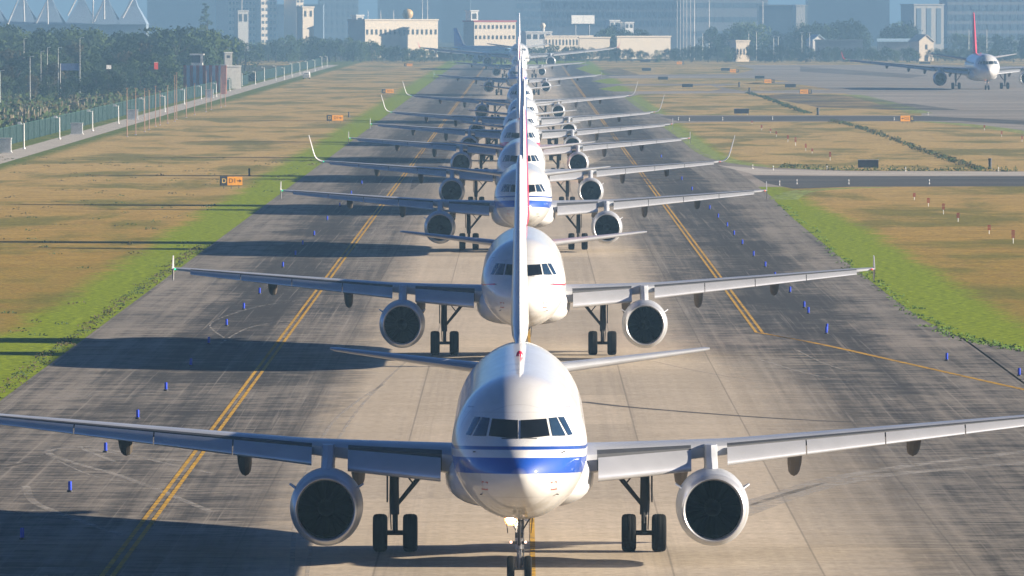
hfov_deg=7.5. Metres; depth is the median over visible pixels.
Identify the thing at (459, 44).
airliner
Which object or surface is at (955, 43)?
tree
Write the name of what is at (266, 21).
apartment block
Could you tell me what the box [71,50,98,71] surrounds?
tree
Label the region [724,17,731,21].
window
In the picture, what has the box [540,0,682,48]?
institute
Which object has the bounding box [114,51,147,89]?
tree
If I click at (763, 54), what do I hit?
tree
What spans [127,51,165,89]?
tree
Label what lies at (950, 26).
window
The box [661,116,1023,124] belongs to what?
crossing taxiway
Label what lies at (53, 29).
tree
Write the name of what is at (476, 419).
cockpit window
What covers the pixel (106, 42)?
tree
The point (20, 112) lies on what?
reeds
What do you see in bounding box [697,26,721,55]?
tree
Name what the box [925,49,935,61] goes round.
tree
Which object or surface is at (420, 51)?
tree
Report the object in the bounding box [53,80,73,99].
tree
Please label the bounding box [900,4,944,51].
portal building
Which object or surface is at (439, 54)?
tree
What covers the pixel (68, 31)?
tree
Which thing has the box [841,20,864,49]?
tree
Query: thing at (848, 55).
tree
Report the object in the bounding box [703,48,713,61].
tree
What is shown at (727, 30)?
tree
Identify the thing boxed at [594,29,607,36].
tree
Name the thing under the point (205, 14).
tree
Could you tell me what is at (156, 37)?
tree
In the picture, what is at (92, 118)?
camera post
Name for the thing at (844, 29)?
tree
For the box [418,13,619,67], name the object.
wide body airliner
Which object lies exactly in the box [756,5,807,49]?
glass block
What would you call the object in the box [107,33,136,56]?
tree
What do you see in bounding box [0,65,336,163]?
service road
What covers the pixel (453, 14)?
back block
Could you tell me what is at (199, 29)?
tree
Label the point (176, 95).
approach mast
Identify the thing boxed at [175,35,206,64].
tree
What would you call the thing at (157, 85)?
tree
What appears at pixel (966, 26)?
window
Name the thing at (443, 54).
tree
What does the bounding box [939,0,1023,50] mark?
grid building
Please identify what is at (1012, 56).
tree
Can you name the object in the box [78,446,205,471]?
skid mark
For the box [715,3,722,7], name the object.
window
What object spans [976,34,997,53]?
tree
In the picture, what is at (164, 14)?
back block
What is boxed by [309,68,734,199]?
airliner
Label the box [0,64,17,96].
tree
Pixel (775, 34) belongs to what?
tree
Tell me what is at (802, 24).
tree
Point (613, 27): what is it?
tree
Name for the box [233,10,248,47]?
annex
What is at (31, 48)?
tree
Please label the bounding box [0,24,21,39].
tree
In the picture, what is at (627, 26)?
white shed
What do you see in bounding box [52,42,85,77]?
tree
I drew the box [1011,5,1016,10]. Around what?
window
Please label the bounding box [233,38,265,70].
tree
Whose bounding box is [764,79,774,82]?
taxiway sign
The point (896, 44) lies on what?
blue roof shed
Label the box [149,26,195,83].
tree
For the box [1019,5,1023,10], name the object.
window
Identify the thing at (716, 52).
tree
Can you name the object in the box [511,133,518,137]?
cockpit window
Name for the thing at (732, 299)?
edge line
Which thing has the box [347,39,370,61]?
tree
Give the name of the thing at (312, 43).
tree
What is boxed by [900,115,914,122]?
taxiway sign
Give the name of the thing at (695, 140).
green verge
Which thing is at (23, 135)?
camera post
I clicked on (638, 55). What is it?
tree
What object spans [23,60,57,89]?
tree
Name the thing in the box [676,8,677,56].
light mast
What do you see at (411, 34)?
building
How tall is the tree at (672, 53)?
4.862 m
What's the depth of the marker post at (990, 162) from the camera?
827.12 m
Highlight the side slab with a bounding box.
[792,5,805,41]
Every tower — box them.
[190,54,203,64]
[223,52,232,65]
[350,15,364,18]
[465,10,478,19]
[806,0,889,45]
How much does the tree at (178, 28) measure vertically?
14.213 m
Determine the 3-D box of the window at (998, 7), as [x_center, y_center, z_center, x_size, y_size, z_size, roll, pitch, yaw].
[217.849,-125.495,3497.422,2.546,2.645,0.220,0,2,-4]
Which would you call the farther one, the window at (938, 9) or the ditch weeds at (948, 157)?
the window at (938, 9)
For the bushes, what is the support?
on the grass island at (843, 144)
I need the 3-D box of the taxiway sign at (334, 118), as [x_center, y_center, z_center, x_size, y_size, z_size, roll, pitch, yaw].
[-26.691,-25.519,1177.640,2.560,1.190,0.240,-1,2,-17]
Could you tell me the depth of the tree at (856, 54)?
2640.09 m
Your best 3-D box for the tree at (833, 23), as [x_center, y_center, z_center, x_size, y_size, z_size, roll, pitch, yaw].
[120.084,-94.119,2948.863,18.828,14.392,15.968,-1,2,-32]
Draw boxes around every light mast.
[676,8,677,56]
[680,0,680,56]
[683,0,683,52]
[686,0,686,56]
[690,0,690,55]
[694,0,694,31]
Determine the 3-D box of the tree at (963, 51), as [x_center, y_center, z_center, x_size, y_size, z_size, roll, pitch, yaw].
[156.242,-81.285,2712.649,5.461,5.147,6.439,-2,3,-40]
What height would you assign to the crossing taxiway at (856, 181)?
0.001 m
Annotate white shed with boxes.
[604,20,619,34]
[619,22,633,33]
[729,40,749,61]
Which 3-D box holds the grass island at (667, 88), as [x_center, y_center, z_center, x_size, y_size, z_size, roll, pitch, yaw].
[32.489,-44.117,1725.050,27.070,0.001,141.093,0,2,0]
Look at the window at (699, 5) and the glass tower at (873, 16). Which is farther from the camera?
the glass tower at (873, 16)
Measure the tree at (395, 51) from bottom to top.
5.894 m
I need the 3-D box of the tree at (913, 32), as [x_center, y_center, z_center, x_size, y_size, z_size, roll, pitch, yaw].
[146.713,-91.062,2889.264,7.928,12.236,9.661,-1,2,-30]
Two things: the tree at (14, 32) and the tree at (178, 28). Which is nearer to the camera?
the tree at (14, 32)
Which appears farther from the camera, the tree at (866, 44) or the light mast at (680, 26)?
the tree at (866, 44)
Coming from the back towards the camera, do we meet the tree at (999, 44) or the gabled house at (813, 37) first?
the tree at (999, 44)
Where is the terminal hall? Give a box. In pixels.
[682,0,767,46]
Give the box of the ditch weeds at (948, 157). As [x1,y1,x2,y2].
[828,119,986,168]
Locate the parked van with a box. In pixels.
[303,71,309,78]
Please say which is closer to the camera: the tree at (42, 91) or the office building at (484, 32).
the tree at (42, 91)
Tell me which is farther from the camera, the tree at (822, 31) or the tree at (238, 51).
the tree at (822, 31)
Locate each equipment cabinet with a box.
[0,138,11,152]
[70,123,83,133]
[126,109,138,119]
[205,89,213,97]
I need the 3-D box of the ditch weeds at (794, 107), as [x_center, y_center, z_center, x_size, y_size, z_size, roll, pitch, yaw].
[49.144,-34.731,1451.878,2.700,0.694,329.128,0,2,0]
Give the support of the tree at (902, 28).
on the ground at (451, 45)
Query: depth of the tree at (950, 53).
2678.64 m
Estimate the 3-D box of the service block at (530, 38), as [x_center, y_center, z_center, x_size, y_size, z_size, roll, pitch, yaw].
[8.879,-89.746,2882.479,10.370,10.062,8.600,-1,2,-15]
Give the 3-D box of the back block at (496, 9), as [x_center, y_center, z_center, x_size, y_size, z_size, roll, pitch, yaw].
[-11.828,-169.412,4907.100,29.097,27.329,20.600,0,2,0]
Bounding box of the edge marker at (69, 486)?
[67,481,72,491]
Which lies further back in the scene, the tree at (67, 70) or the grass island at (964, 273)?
the tree at (67, 70)
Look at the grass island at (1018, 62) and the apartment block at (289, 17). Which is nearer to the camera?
the grass island at (1018, 62)
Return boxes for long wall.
[543,35,593,58]
[578,37,610,58]
[615,36,671,58]
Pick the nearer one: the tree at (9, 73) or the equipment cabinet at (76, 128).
the equipment cabinet at (76, 128)
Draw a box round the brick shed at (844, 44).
[814,39,863,60]
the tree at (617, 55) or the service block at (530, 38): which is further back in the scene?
the service block at (530, 38)
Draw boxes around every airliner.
[0,155,1023,575]
[172,105,874,354]
[280,78,766,249]
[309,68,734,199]
[348,60,690,168]
[370,54,672,160]
[381,50,663,143]
[403,44,637,116]
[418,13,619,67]
[434,37,601,94]
[435,28,510,63]
[454,32,585,77]
[841,12,1023,89]
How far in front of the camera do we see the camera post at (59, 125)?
1023.92 m
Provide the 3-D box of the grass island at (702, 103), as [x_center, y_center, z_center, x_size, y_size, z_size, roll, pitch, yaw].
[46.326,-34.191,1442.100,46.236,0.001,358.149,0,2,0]
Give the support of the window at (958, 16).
in the grid building at (1002, 18)
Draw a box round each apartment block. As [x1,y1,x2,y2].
[216,0,237,40]
[238,0,255,44]
[256,0,276,44]
[284,0,302,42]
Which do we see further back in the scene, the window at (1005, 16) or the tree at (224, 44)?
the window at (1005, 16)
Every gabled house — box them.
[805,34,824,59]
[908,34,934,60]
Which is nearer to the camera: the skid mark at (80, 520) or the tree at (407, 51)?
the skid mark at (80, 520)
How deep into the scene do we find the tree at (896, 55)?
2652.61 m
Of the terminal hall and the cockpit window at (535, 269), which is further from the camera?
the terminal hall
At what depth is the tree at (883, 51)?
2691.86 m
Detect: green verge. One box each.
[627,97,767,114]
[663,126,872,169]
[769,187,898,199]
[846,95,930,112]
[925,121,1023,132]
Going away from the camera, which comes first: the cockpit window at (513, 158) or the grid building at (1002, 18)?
the cockpit window at (513, 158)
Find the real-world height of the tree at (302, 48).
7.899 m
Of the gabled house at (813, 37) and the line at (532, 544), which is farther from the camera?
the gabled house at (813, 37)
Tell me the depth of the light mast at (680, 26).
2998.06 m
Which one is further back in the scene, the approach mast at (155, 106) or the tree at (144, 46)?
the tree at (144, 46)
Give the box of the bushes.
[778,162,1017,171]
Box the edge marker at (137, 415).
[135,410,139,418]
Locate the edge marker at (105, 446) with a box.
[103,442,108,451]
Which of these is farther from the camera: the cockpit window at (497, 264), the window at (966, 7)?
the window at (966, 7)
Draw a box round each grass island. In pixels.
[576,63,753,74]
[594,78,786,83]
[601,85,720,90]
[632,93,921,114]
[669,121,1023,170]
[718,83,831,90]
[775,186,1023,347]
[810,59,1023,65]
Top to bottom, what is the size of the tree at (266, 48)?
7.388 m
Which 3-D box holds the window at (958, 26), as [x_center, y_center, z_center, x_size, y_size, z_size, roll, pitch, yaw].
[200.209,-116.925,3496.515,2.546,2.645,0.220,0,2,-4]
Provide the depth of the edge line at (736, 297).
544.99 m
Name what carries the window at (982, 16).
in the grid building at (1002, 18)
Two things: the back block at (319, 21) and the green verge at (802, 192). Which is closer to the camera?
the green verge at (802, 192)
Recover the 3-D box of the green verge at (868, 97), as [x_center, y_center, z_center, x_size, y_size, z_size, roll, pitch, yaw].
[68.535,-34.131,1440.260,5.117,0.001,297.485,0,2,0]
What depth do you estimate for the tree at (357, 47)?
2678.31 m
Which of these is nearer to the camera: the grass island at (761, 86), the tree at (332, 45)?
the grass island at (761, 86)
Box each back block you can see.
[147,0,215,33]
[277,4,324,41]
[318,0,357,41]
[378,0,441,39]
[442,0,470,42]
[471,0,514,19]
[515,0,540,41]
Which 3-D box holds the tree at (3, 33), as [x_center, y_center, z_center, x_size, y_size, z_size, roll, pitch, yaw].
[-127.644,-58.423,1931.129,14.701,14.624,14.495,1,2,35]
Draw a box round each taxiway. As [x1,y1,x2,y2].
[0,64,1023,575]
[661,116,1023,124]
[752,175,1023,188]
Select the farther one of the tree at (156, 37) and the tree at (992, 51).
the tree at (992, 51)
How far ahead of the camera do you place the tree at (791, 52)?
2710.26 m
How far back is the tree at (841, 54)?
2672.38 m
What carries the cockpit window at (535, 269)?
in the airliner at (552, 295)
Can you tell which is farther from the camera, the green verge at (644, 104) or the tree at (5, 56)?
the tree at (5, 56)
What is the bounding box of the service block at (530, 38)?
[520,31,552,53]
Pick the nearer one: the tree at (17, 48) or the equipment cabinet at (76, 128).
the equipment cabinet at (76, 128)
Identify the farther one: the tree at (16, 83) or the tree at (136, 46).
the tree at (136, 46)
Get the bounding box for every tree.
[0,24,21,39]
[0,26,16,42]
[0,36,32,52]
[0,47,29,87]
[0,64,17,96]
[1,79,7,94]
[2,26,26,42]
[2,57,27,93]
[4,31,46,48]
[7,43,34,60]
[10,76,27,96]
[15,51,30,71]
[15,67,38,92]
[18,33,46,52]
[18,50,62,85]
[19,50,45,76]
[20,40,40,59]
[22,74,43,95]
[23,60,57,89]
[28,28,74,50]
[33,76,61,97]
[36,61,72,93]
[41,40,73,65]
[45,27,59,35]
[45,30,89,50]
[50,54,67,87]
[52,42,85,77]
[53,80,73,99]
[56,24,89,44]
[59,59,78,88]
[59,65,91,94]
[62,27,113,56]
[63,39,105,65]
[63,61,103,92]
[68,75,82,99]
[70,28,96,36]
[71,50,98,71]
[74,77,94,96]
[76,46,116,62]
[82,53,108,76]
[86,34,122,49]
[91,40,134,77]
[102,55,129,85]
[103,32,124,50]
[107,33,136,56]
[107,73,130,96]
[111,37,141,79]
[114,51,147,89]
[123,57,163,91]
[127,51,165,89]
[128,32,147,42]
[132,26,159,42]
[132,39,153,78]
[135,65,164,93]
[142,42,173,74]
[143,52,166,79]
[145,27,182,64]
[148,58,183,90]
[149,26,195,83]
[149,55,182,90]
[173,33,212,64]
[175,23,195,35]
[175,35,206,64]
[180,37,222,65]
[186,25,222,37]
[189,28,218,61]
[190,29,242,65]
[198,3,212,30]
[199,29,239,65]
[203,30,237,64]
[232,36,248,65]
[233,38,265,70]
[247,46,265,61]
[252,41,270,60]
[261,40,272,61]
[269,40,283,62]
[274,36,289,61]
[280,35,303,61]
[297,39,307,60]
[300,36,317,60]
[304,37,321,58]
[309,39,332,61]
[322,37,337,61]
[325,38,344,61]
[333,40,346,60]
[337,36,357,60]
[345,39,361,61]
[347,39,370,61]
[364,39,382,61]
[377,45,388,60]
[380,46,394,61]
[388,46,401,61]
[401,48,412,61]
[409,50,417,61]
[412,48,429,62]
[418,51,431,61]
[428,47,436,61]
[434,47,443,59]
[439,52,449,60]
[445,48,456,60]
[452,53,458,60]
[529,47,543,61]
[540,47,552,61]
[547,45,557,59]
[552,46,563,60]
[559,46,570,62]
[567,46,580,60]
[573,46,584,60]
[576,47,594,61]
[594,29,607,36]
[594,50,603,61]
[599,28,617,53]
[600,46,615,61]
[606,25,622,54]
[609,48,622,62]
[614,49,627,61]
[622,30,633,35]
[627,48,636,61]
[632,28,643,35]
[635,50,646,60]
[640,30,652,35]
[650,49,662,61]
[659,48,671,60]
[666,47,681,60]
[676,47,690,59]
[685,45,697,61]
[691,44,707,60]
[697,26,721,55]
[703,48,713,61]
[711,33,727,53]
[712,45,722,61]
[718,47,735,61]
[720,21,758,55]
[723,26,747,53]
[729,48,740,61]
[734,20,772,57]
[745,45,755,61]
[752,49,761,61]
[757,44,774,61]
[767,47,782,61]
[768,30,786,52]
[776,32,793,55]
[776,44,789,61]
[784,48,795,60]
[786,25,816,56]
[788,20,813,46]
[792,47,801,60]
[798,45,814,61]
[799,21,840,46]
[812,49,827,61]
[820,47,836,61]
[824,20,841,34]
[830,46,840,61]
[831,18,868,42]
[832,21,849,38]
[839,50,846,61]
[840,49,854,61]
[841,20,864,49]
[852,47,862,62]
[861,25,873,50]
[864,47,880,60]
[875,21,916,39]
[878,26,899,37]
[878,46,893,61]
[885,21,922,37]
[887,49,900,61]
[898,26,918,37]
[899,48,906,60]
[902,47,917,61]
[912,50,921,61]
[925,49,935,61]
[934,47,942,60]
[937,47,949,60]
[944,32,971,56]
[945,50,958,61]
[954,48,966,60]
[958,35,987,54]
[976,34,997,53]
[978,46,987,53]
[988,48,997,58]
[992,34,1009,53]
[997,49,1006,60]
[1004,35,1018,52]
[1004,50,1014,60]
[1008,51,1017,61]
[1015,47,1023,60]
[1016,34,1023,49]
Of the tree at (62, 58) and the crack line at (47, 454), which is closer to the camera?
the crack line at (47, 454)
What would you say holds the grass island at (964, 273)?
on the ground at (276, 127)
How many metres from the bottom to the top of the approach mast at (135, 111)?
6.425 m
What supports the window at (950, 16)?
in the grid building at (1002, 18)
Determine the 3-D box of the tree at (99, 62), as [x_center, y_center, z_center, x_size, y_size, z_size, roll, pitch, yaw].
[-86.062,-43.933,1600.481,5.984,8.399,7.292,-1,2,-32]
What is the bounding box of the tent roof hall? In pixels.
[0,0,148,39]
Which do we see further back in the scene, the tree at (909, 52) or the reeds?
the tree at (909, 52)
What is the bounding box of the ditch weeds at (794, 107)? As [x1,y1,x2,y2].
[745,91,812,113]
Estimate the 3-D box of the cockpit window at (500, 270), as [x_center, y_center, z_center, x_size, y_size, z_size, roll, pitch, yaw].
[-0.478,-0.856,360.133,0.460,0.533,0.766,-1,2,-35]
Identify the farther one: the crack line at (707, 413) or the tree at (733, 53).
the tree at (733, 53)
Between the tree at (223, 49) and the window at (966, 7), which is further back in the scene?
the window at (966, 7)
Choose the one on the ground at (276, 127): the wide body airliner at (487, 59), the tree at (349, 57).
the tree at (349, 57)
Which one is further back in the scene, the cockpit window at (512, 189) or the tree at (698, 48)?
the tree at (698, 48)
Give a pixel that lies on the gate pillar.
(223, 75)
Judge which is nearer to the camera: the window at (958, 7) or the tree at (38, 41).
the tree at (38, 41)
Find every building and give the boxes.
[347,19,438,57]
[462,20,516,57]
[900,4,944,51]
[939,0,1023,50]
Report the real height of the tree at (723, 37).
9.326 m
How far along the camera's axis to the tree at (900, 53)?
2732.15 m
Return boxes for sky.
[0,0,938,17]
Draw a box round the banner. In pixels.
[60,63,78,93]
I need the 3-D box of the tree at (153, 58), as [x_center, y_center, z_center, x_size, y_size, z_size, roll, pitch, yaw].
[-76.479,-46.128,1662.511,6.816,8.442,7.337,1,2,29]
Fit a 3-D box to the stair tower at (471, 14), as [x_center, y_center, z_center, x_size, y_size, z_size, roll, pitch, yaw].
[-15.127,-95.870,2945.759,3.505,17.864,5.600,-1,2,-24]
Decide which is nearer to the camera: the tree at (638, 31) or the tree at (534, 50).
the tree at (534, 50)
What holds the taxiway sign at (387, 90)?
on the ground at (276, 127)
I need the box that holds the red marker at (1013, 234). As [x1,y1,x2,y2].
[1011,230,1014,241]
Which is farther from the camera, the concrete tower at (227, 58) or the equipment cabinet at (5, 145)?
the concrete tower at (227, 58)
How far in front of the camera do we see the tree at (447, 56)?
2719.18 m
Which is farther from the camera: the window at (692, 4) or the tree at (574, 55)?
the window at (692, 4)
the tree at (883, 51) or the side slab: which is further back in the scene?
the side slab
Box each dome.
[402,9,412,18]
[540,23,545,30]
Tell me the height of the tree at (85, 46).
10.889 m
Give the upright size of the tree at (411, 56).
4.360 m
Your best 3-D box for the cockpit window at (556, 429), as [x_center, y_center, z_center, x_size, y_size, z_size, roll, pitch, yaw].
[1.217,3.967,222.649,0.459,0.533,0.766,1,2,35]
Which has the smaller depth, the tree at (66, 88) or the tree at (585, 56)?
the tree at (66, 88)
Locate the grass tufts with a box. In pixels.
[0,156,316,335]
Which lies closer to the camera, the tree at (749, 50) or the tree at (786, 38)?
the tree at (749, 50)
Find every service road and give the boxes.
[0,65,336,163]
[719,165,1023,175]
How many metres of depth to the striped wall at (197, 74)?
1639.63 m
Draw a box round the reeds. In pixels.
[0,94,116,124]
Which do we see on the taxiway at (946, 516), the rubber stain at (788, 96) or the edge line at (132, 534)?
the edge line at (132, 534)
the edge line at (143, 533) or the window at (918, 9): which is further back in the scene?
the window at (918, 9)
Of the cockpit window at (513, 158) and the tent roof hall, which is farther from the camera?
the tent roof hall
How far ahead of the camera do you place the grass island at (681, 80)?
1899.32 m
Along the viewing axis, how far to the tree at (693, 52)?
2654.30 m
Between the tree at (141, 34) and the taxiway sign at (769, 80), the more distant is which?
the tree at (141, 34)
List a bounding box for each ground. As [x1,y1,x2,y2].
[0,61,1001,400]
[4,65,285,124]
[6,18,1023,60]
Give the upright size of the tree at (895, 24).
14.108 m
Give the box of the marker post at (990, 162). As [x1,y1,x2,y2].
[987,158,992,168]
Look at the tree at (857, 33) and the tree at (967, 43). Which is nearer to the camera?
the tree at (857, 33)
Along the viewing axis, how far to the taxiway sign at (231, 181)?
733.21 m
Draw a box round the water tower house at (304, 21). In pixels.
[295,6,314,40]
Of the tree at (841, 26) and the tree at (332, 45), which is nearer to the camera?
the tree at (332, 45)
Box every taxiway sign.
[220,176,242,188]
[327,115,342,122]
[382,89,393,92]
[730,69,738,72]
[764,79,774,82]
[800,89,811,94]
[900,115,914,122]
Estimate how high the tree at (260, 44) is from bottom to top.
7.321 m
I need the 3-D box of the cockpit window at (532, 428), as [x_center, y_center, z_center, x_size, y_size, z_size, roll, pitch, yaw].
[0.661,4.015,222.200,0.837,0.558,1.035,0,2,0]
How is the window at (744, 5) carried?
in the terminal hall
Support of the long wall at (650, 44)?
on the ground at (451, 45)
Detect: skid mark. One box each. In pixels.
[21,486,118,534]
[47,448,209,509]
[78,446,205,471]
[289,386,381,570]
[306,362,405,571]
[749,450,1023,505]
[749,462,1023,512]
[755,358,984,383]
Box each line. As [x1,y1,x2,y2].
[0,446,61,467]
[99,67,483,575]
[110,67,484,575]
[528,329,535,575]
[562,67,757,332]
[563,67,763,332]
[583,402,851,421]
[758,332,1022,388]
[764,333,1023,389]
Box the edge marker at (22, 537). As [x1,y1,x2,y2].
[19,528,25,539]
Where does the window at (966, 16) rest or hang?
in the grid building at (1002, 18)
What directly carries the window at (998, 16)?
in the grid building at (1002, 18)
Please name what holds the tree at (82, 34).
on the scrub ground at (259, 68)
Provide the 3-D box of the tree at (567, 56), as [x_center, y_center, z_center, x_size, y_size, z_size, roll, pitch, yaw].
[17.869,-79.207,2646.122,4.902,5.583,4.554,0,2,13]
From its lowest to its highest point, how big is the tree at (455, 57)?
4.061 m
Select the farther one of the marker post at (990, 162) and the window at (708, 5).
the window at (708, 5)
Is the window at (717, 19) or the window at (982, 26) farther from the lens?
the window at (717, 19)
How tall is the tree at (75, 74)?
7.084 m
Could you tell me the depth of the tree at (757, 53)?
2693.86 m
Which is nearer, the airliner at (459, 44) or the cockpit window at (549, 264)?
the cockpit window at (549, 264)
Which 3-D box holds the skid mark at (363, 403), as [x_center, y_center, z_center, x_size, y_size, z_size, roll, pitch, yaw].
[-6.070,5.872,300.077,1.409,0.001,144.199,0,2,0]
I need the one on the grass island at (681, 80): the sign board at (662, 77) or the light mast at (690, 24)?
the sign board at (662, 77)
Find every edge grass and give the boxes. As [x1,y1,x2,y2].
[0,244,209,398]
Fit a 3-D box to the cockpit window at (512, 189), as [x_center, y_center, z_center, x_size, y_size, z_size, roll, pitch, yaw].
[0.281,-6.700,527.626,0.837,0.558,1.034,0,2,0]
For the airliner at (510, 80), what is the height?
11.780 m
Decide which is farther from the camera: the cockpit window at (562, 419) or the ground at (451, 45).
the ground at (451, 45)
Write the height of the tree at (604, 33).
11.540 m
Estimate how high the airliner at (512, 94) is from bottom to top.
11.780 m
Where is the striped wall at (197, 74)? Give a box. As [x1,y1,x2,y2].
[183,65,220,91]
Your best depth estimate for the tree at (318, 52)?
2676.30 m
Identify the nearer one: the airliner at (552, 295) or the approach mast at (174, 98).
the airliner at (552, 295)
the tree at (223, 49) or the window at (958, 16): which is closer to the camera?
the tree at (223, 49)
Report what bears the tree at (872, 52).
on the grass island at (1018, 62)
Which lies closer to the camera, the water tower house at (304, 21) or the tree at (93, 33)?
the tree at (93, 33)
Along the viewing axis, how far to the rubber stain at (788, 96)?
1431.51 m
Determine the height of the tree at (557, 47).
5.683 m
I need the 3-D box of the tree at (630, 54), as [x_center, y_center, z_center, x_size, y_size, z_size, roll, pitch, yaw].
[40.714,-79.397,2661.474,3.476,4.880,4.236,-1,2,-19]
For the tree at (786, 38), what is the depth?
2911.77 m
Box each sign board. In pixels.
[640,59,649,61]
[658,76,667,79]
[682,84,692,87]
[734,109,748,114]
[785,84,795,87]
[858,160,877,167]
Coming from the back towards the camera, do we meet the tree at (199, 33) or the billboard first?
the billboard
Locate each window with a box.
[466,417,480,434]
[473,417,489,435]
[489,418,517,438]
[491,263,499,274]
[495,263,504,274]
[503,184,509,191]
[505,264,512,274]
[510,155,517,161]
[510,185,514,191]
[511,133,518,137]
[521,418,549,438]
[527,264,541,275]
[529,185,535,191]
[535,184,541,191]
[542,263,551,274]
[547,263,555,274]
[549,417,565,435]
[558,417,572,434]
[688,3,695,7]
[688,17,695,21]
[697,3,704,7]
[697,17,704,21]
[706,3,713,7]
[706,17,713,21]
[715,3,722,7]
[715,17,722,21]
[724,3,731,7]
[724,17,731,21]
[733,3,740,7]
[733,17,740,21]
[741,17,749,21]
[742,3,749,7]
[750,3,758,7]
[750,17,756,21]
[917,8,920,33]
[927,8,930,37]
[937,8,940,43]
[948,5,953,10]
[948,14,953,19]
[948,24,953,29]
[956,5,961,10]
[956,14,961,19]
[956,24,961,29]
[964,5,969,10]
[964,14,969,19]
[964,24,969,29]
[972,5,977,10]
[980,5,985,10]
[980,14,985,19]
[980,24,984,29]
[988,5,992,10]
[988,14,992,19]
[995,14,1000,19]
[995,24,1000,29]
[996,5,1000,10]
[1003,5,1008,10]
[1003,14,1008,19]
[1003,24,1008,29]
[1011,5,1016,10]
[1011,14,1016,19]
[1011,24,1016,29]
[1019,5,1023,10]
[1019,14,1023,19]
[1019,24,1023,29]
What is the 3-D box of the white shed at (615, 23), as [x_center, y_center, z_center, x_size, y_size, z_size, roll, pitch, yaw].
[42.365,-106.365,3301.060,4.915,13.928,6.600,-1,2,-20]
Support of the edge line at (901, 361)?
on the taxiway at (946, 516)
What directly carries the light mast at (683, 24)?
on the ground at (451, 45)
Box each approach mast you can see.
[134,88,136,134]
[143,88,145,131]
[154,86,156,126]
[166,85,168,123]
[173,75,175,121]
[175,72,177,119]
[193,83,195,114]
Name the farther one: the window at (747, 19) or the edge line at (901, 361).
the window at (747, 19)
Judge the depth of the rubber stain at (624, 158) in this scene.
797.94 m
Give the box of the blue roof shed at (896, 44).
[876,38,910,59]
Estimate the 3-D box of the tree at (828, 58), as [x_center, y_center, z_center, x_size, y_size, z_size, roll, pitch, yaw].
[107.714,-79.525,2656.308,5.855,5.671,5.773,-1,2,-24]
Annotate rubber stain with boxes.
[410,109,467,188]
[589,124,665,148]
[589,157,708,184]
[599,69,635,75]
[763,93,955,109]
[800,67,912,77]
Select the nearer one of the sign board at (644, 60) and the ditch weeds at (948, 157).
the ditch weeds at (948, 157)
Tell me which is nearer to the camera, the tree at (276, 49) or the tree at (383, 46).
the tree at (276, 49)
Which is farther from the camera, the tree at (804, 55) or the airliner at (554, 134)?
the tree at (804, 55)
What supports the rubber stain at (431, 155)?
on the taxiway at (946, 516)
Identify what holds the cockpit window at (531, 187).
in the airliner at (544, 208)
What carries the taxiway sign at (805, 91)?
on the grass island at (702, 103)
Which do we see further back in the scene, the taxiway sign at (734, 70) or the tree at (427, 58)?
the tree at (427, 58)
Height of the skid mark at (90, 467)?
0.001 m
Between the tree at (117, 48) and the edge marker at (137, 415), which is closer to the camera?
the edge marker at (137, 415)
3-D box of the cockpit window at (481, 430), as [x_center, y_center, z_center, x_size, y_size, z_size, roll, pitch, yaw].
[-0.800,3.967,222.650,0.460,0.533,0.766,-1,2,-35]
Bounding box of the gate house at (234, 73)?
[227,66,241,88]
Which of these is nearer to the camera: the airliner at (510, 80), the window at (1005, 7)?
the airliner at (510, 80)
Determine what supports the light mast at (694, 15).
on the ground at (451, 45)
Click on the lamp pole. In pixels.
(0, 85)
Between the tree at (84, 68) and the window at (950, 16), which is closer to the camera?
the tree at (84, 68)
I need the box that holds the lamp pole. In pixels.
[0,70,3,102]
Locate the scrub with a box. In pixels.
[0,71,254,127]
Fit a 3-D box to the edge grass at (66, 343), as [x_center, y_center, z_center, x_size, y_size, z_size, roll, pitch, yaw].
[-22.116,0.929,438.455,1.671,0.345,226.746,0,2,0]
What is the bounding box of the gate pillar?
[221,65,226,93]
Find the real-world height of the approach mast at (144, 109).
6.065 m
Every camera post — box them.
[18,122,25,148]
[54,116,60,138]
[87,110,93,130]
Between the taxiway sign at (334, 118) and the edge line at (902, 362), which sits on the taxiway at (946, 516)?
the edge line at (902, 362)
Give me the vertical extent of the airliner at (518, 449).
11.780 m
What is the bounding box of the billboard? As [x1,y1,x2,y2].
[571,15,594,34]
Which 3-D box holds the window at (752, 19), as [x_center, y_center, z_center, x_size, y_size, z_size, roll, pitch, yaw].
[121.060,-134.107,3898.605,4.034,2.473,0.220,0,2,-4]
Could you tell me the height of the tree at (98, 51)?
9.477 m
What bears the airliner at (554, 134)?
on the taxiway at (946, 516)
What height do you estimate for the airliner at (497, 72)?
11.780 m
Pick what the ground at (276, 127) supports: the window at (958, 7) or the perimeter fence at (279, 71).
the perimeter fence at (279, 71)
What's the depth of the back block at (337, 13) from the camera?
4597.34 m
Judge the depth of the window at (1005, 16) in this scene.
3497.74 m
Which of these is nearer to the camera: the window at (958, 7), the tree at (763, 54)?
the tree at (763, 54)
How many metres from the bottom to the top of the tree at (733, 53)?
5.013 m
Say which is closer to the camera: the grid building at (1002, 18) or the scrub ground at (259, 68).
the scrub ground at (259, 68)
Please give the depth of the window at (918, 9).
3396.75 m
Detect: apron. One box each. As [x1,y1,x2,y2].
[607,65,1023,186]
[877,286,1023,383]
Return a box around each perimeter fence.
[0,74,247,143]
[256,57,321,81]
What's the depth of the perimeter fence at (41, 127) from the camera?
1178.91 m

